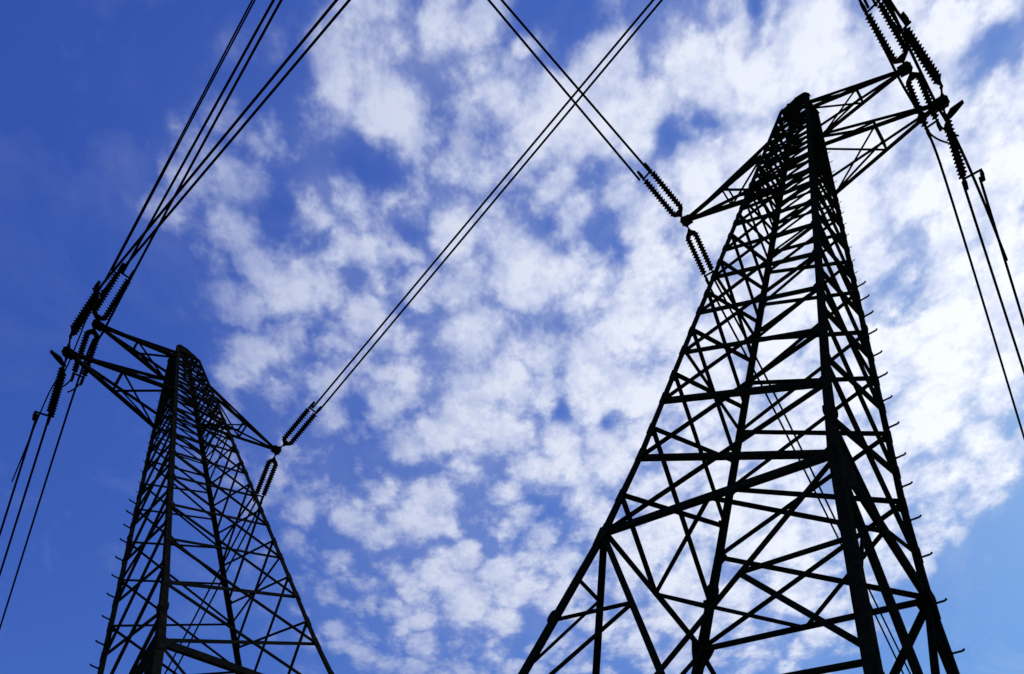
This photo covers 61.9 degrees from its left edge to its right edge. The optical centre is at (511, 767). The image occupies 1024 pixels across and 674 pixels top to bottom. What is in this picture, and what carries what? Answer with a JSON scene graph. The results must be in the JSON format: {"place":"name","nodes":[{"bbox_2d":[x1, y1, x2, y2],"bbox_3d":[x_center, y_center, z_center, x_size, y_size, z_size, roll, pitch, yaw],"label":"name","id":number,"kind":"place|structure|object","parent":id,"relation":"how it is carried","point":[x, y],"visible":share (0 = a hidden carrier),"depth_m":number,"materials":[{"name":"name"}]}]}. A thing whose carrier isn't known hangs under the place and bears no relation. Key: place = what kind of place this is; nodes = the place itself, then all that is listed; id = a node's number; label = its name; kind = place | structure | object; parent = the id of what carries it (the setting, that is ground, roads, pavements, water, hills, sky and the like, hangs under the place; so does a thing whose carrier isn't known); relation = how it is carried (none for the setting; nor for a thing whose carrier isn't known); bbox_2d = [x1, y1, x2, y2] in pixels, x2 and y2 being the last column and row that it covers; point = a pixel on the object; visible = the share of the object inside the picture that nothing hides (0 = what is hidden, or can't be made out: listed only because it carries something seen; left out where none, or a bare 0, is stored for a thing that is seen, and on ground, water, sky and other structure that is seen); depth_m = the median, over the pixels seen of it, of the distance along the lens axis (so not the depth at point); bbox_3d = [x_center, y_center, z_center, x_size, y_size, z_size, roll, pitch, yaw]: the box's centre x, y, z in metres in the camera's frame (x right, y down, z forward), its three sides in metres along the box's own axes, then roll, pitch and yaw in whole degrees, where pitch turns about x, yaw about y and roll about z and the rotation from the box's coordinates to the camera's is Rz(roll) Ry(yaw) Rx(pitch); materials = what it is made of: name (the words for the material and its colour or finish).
{"place":"outdoors","nodes":[
{"label":"outdoors","id":0,"kind":"place"},
{"bbox_2d":[0,0,1023,673],"label":"sky","id":1,"kind":"structure","parent":0,"point":[433,516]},
{"label":"ground","id":2,"kind":"structure","parent":0,"visible":0},
{"bbox_2d":[50,319,333,673],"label":"transmission tower","id":3,"kind":"structure","parent":2,"relation":"on","point":[151,656],"depth_m":33.14,"materials":[{"name":"metal"}]},
{"bbox_2d":[32,357,67,424],"bbox_3d":[-18.511,-15.271,34.278,0.720,0.613,3.237,7,-47,-41],"label":"insulator string","id":4,"kind":"object","parent":3,"relation":"attached to","point":[56,394],"visible":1,"depth_m":34.41,"materials":[{"name":"ceramic"}]},
{"bbox_2d":[0,414,38,535],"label":"conductor wire","id":5,"kind":"object","parent":4,"relation":"attached to","point":[18,475],"visible":1,"depth_m":36.34,"materials":[{"name":"black metal"}]},
{"bbox_2d":[0,422,47,575],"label":"conductor wire","id":6,"kind":"object","parent":4,"relation":"attached to","point":[26,489],"visible":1,"depth_m":37.04,"materials":[{"name":"black metal"}]},
{"bbox_2d":[63,328,99,392],"bbox_3d":[-18.884,-17.901,37.318,0.970,0.270,3.379,9,-48,-42],"label":"insulator string","id":7,"kind":"object","parent":3,"relation":"attached to","point":[83,346],"visible":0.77,"depth_m":37.19,"materials":[{"name":"ceramic"}]},
{"bbox_2d":[67,280,109,347],"bbox_3d":[-16.530,-17.340,32.866,3.112,0.613,0.503,-41,-36,21],"label":"insulator string","id":8,"kind":"object","parent":3,"relation":"attached to","point":[83,316],"visible":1,"depth_m":32.65,"materials":[{"name":"ceramic"}]},
{"bbox_2d":[11,0,252,481],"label":"power line","id":9,"kind":"object","parent":8,"relation":"attached to","point":[239,24],"visible":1,"depth_m":30.61,"materials":[{"name":"black metal"}]},
{"bbox_2d":[93,0,337,294],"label":"conductor wire","id":10,"kind":"object","parent":8,"relation":"attached to","point":[311,30],"visible":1,"depth_m":30.17,"materials":[{"name":"black metal"}]},
{"bbox_2d":[101,0,350,293],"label":"conductor wire","id":11,"kind":"object","parent":8,"relation":"attached to","point":[231,140],"visible":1,"depth_m":30.26,"materials":[{"name":"black metal"}]},
{"bbox_2d":[92,262,133,321],"bbox_3d":[-16.888,-19.901,35.983,2.879,0.269,0.728,-42,-36,23],"label":"insulator string","id":12,"kind":"object","parent":3,"relation":"attached to","point":[110,308],"visible":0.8,"depth_m":35.99,"materials":[{"name":"ceramic"}]},
{"bbox_2d":[0,0,282,628],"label":"conductor wire","id":13,"kind":"object","parent":12,"relation":"attached to","point":[188,171],"visible":0.98,"depth_m":35.51,"materials":[{"name":"black metal"}]},
{"bbox_2d":[111,0,255,270],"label":"conductor wire","id":14,"kind":"object","parent":12,"relation":"attached to","point":[243,21],"visible":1,"depth_m":29.67,"materials":[{"name":"black metal"}]},
{"bbox_2d":[122,0,274,274],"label":"conductor wire","id":15,"kind":"object","parent":12,"relation":"attached to","point":[212,110],"visible":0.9,"depth_m":32.72,"materials":[{"name":"black metal"}]},
{"bbox_2d":[253,454,277,502],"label":"insulator string","id":16,"kind":"object","parent":3,"relation":"attached to","point":[264,474],"visible":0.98,"depth_m":42.98,"materials":[{"name":"ceramic"}]},
{"bbox_2d":[164,501,255,673],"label":"conductor wire","id":17,"kind":"object","parent":16,"relation":"attached to","point":[212,584],"visible":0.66,"depth_m":46.35,"materials":[{"name":"black metal"}]},
{"bbox_2d":[174,502,262,671],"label":"conductor wire","id":18,"kind":"object","parent":16,"relation":"attached to","point":[219,585],"visible":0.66,"depth_m":46.66,"materials":[{"name":"black metal"}]},
{"bbox_2d":[279,401,320,448],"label":"insulator string","id":19,"kind":"object","parent":3,"relation":"attached to","point":[294,426],"visible":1,"depth_m":41.60,"materials":[{"name":"ceramic"}]},
{"bbox_2d":[312,0,653,408],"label":"conductor wire","id":20,"kind":"object","parent":19,"relation":"attached to","point":[502,180],"visible":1,"depth_m":36.62,"materials":[{"name":"black metal"}]},
{"bbox_2d":[318,0,662,411],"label":"conductor wire","id":21,"kind":"object","parent":19,"relation":"attached to","point":[514,176],"visible":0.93,"depth_m":36.67,"materials":[{"name":"black metal"}]},
{"bbox_2d":[518,61,964,673],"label":"transmission tower","id":22,"kind":"structure","parent":2,"relation":"on","point":[838,459],"depth_m":24.13,"materials":[{"name":"metal"}]},
{"bbox_2d":[637,162,682,217],"bbox_3d":[6.098,-23.060,34.345,2.672,0.256,0.651,38,-35,-21],"label":"insulator string","id":23,"kind":"object","parent":22,"relation":"attached to","point":[657,195],"visible":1,"depth_m":34.26,"materials":[{"name":"ceramic"}]},
{"bbox_2d":[487,0,640,180],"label":"conductor wire","id":24,"kind":"object","parent":23,"relation":"attached to","point":[561,87],"visible":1,"depth_m":32.62,"materials":[{"name":"black metal"}]},
{"bbox_2d":[500,0,650,173],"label":"conductor wire","id":25,"kind":"object","parent":23,"relation":"attached to","point":[569,79],"visible":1,"depth_m":32.45,"materials":[{"name":"black metal"}]},
{"bbox_2d":[686,226,715,281],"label":"insulator string","id":26,"kind":"object","parent":22,"relation":"attached to","point":[690,233],"visible":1,"depth_m":35.40,"materials":[{"name":"ceramic"}]},
{"bbox_2d":[705,279,903,673],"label":"conductor wire","id":27,"kind":"object","parent":26,"relation":"attached to","point":[774,410],"visible":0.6,"depth_m":39.96,"materials":[{"name":"black metal"}]},
{"bbox_2d":[714,281,910,673],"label":"conductor wire","id":28,"kind":"object","parent":26,"relation":"attached to","point":[760,366],"visible":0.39,"depth_m":40.48,"materials":[{"name":"black metal"}]},
{"bbox_2d":[860,0,908,63],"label":"insulator string","id":29,"kind":"object","parent":22,"relation":"attached to","point":[885,13],"visible":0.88,"depth_m":29.60,"materials":[{"name":"ceramic"}]},
{"bbox_2d":[891,11,943,96],"bbox_3d":[13.031,-22.474,27.033,2.872,0.585,0.473,39,-36,-20],"label":"insulator string","id":30,"kind":"object","parent":22,"relation":"attached to","point":[922,56],"visible":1,"depth_m":26.84,"materials":[{"name":"ceramic"}]},
{"bbox_2d":[882,0,901,27],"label":"conductor wire","id":31,"kind":"object","parent":30,"relation":"attached to","point":[888,9],"visible":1,"depth_m":26.48,"materials":[{"name":"black metal"}]},
{"bbox_2d":[888,0,907,26],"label":"conductor wire","id":32,"kind":"object","parent":30,"relation":"attached to","point":[895,9],"visible":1,"depth_m":26.44,"materials":[{"name":"black metal"}]},
{"bbox_2d":[905,69,958,143],"bbox_3d":[15.005,-23.782,30.652,0.944,0.262,2.994,-15,-51,44],"label":"insulator string","id":33,"kind":"object","parent":22,"relation":"attached to","point":[912,76],"visible":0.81,"depth_m":30.55,"materials":[{"name":"ceramic"}]},
{"bbox_2d":[858,0,1023,439],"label":"conductor wire","id":34,"kind":"object","parent":33,"relation":"attached to","point":[956,215],"visible":0.98,"depth_m":33.07,"materials":[{"name":"black metal"}]},
{"bbox_2d":[942,108,985,190],"bbox_3d":[14.887,-20.652,28.230,0.711,0.585,2.832,-10,-49,41],"label":"insulator string","id":35,"kind":"object","parent":22,"relation":"attached to","point":[958,159],"visible":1,"depth_m":28.39,"materials":[{"name":"ceramic"}]},
{"bbox_2d":[886,0,1007,260],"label":"jumper wire","id":36,"kind":"object","parent":35,"relation":"attached to","point":[942,114],"visible":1,"depth_m":27.95,"materials":[{"name":"black metal"}]},
{"bbox_2d":[961,181,1023,373],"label":"conductor wire","id":37,"kind":"object","parent":35,"relation":"attached to","point":[992,274],"visible":1,"depth_m":30.59,"materials":[{"name":"black metal"}]},
{"bbox_2d":[978,177,1023,325],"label":"conductor wire","id":38,"kind":"object","parent":35,"relation":"attached to","point":[998,238],"visible":1,"depth_m":30.06,"materials":[{"name":"black metal"}]}
]}

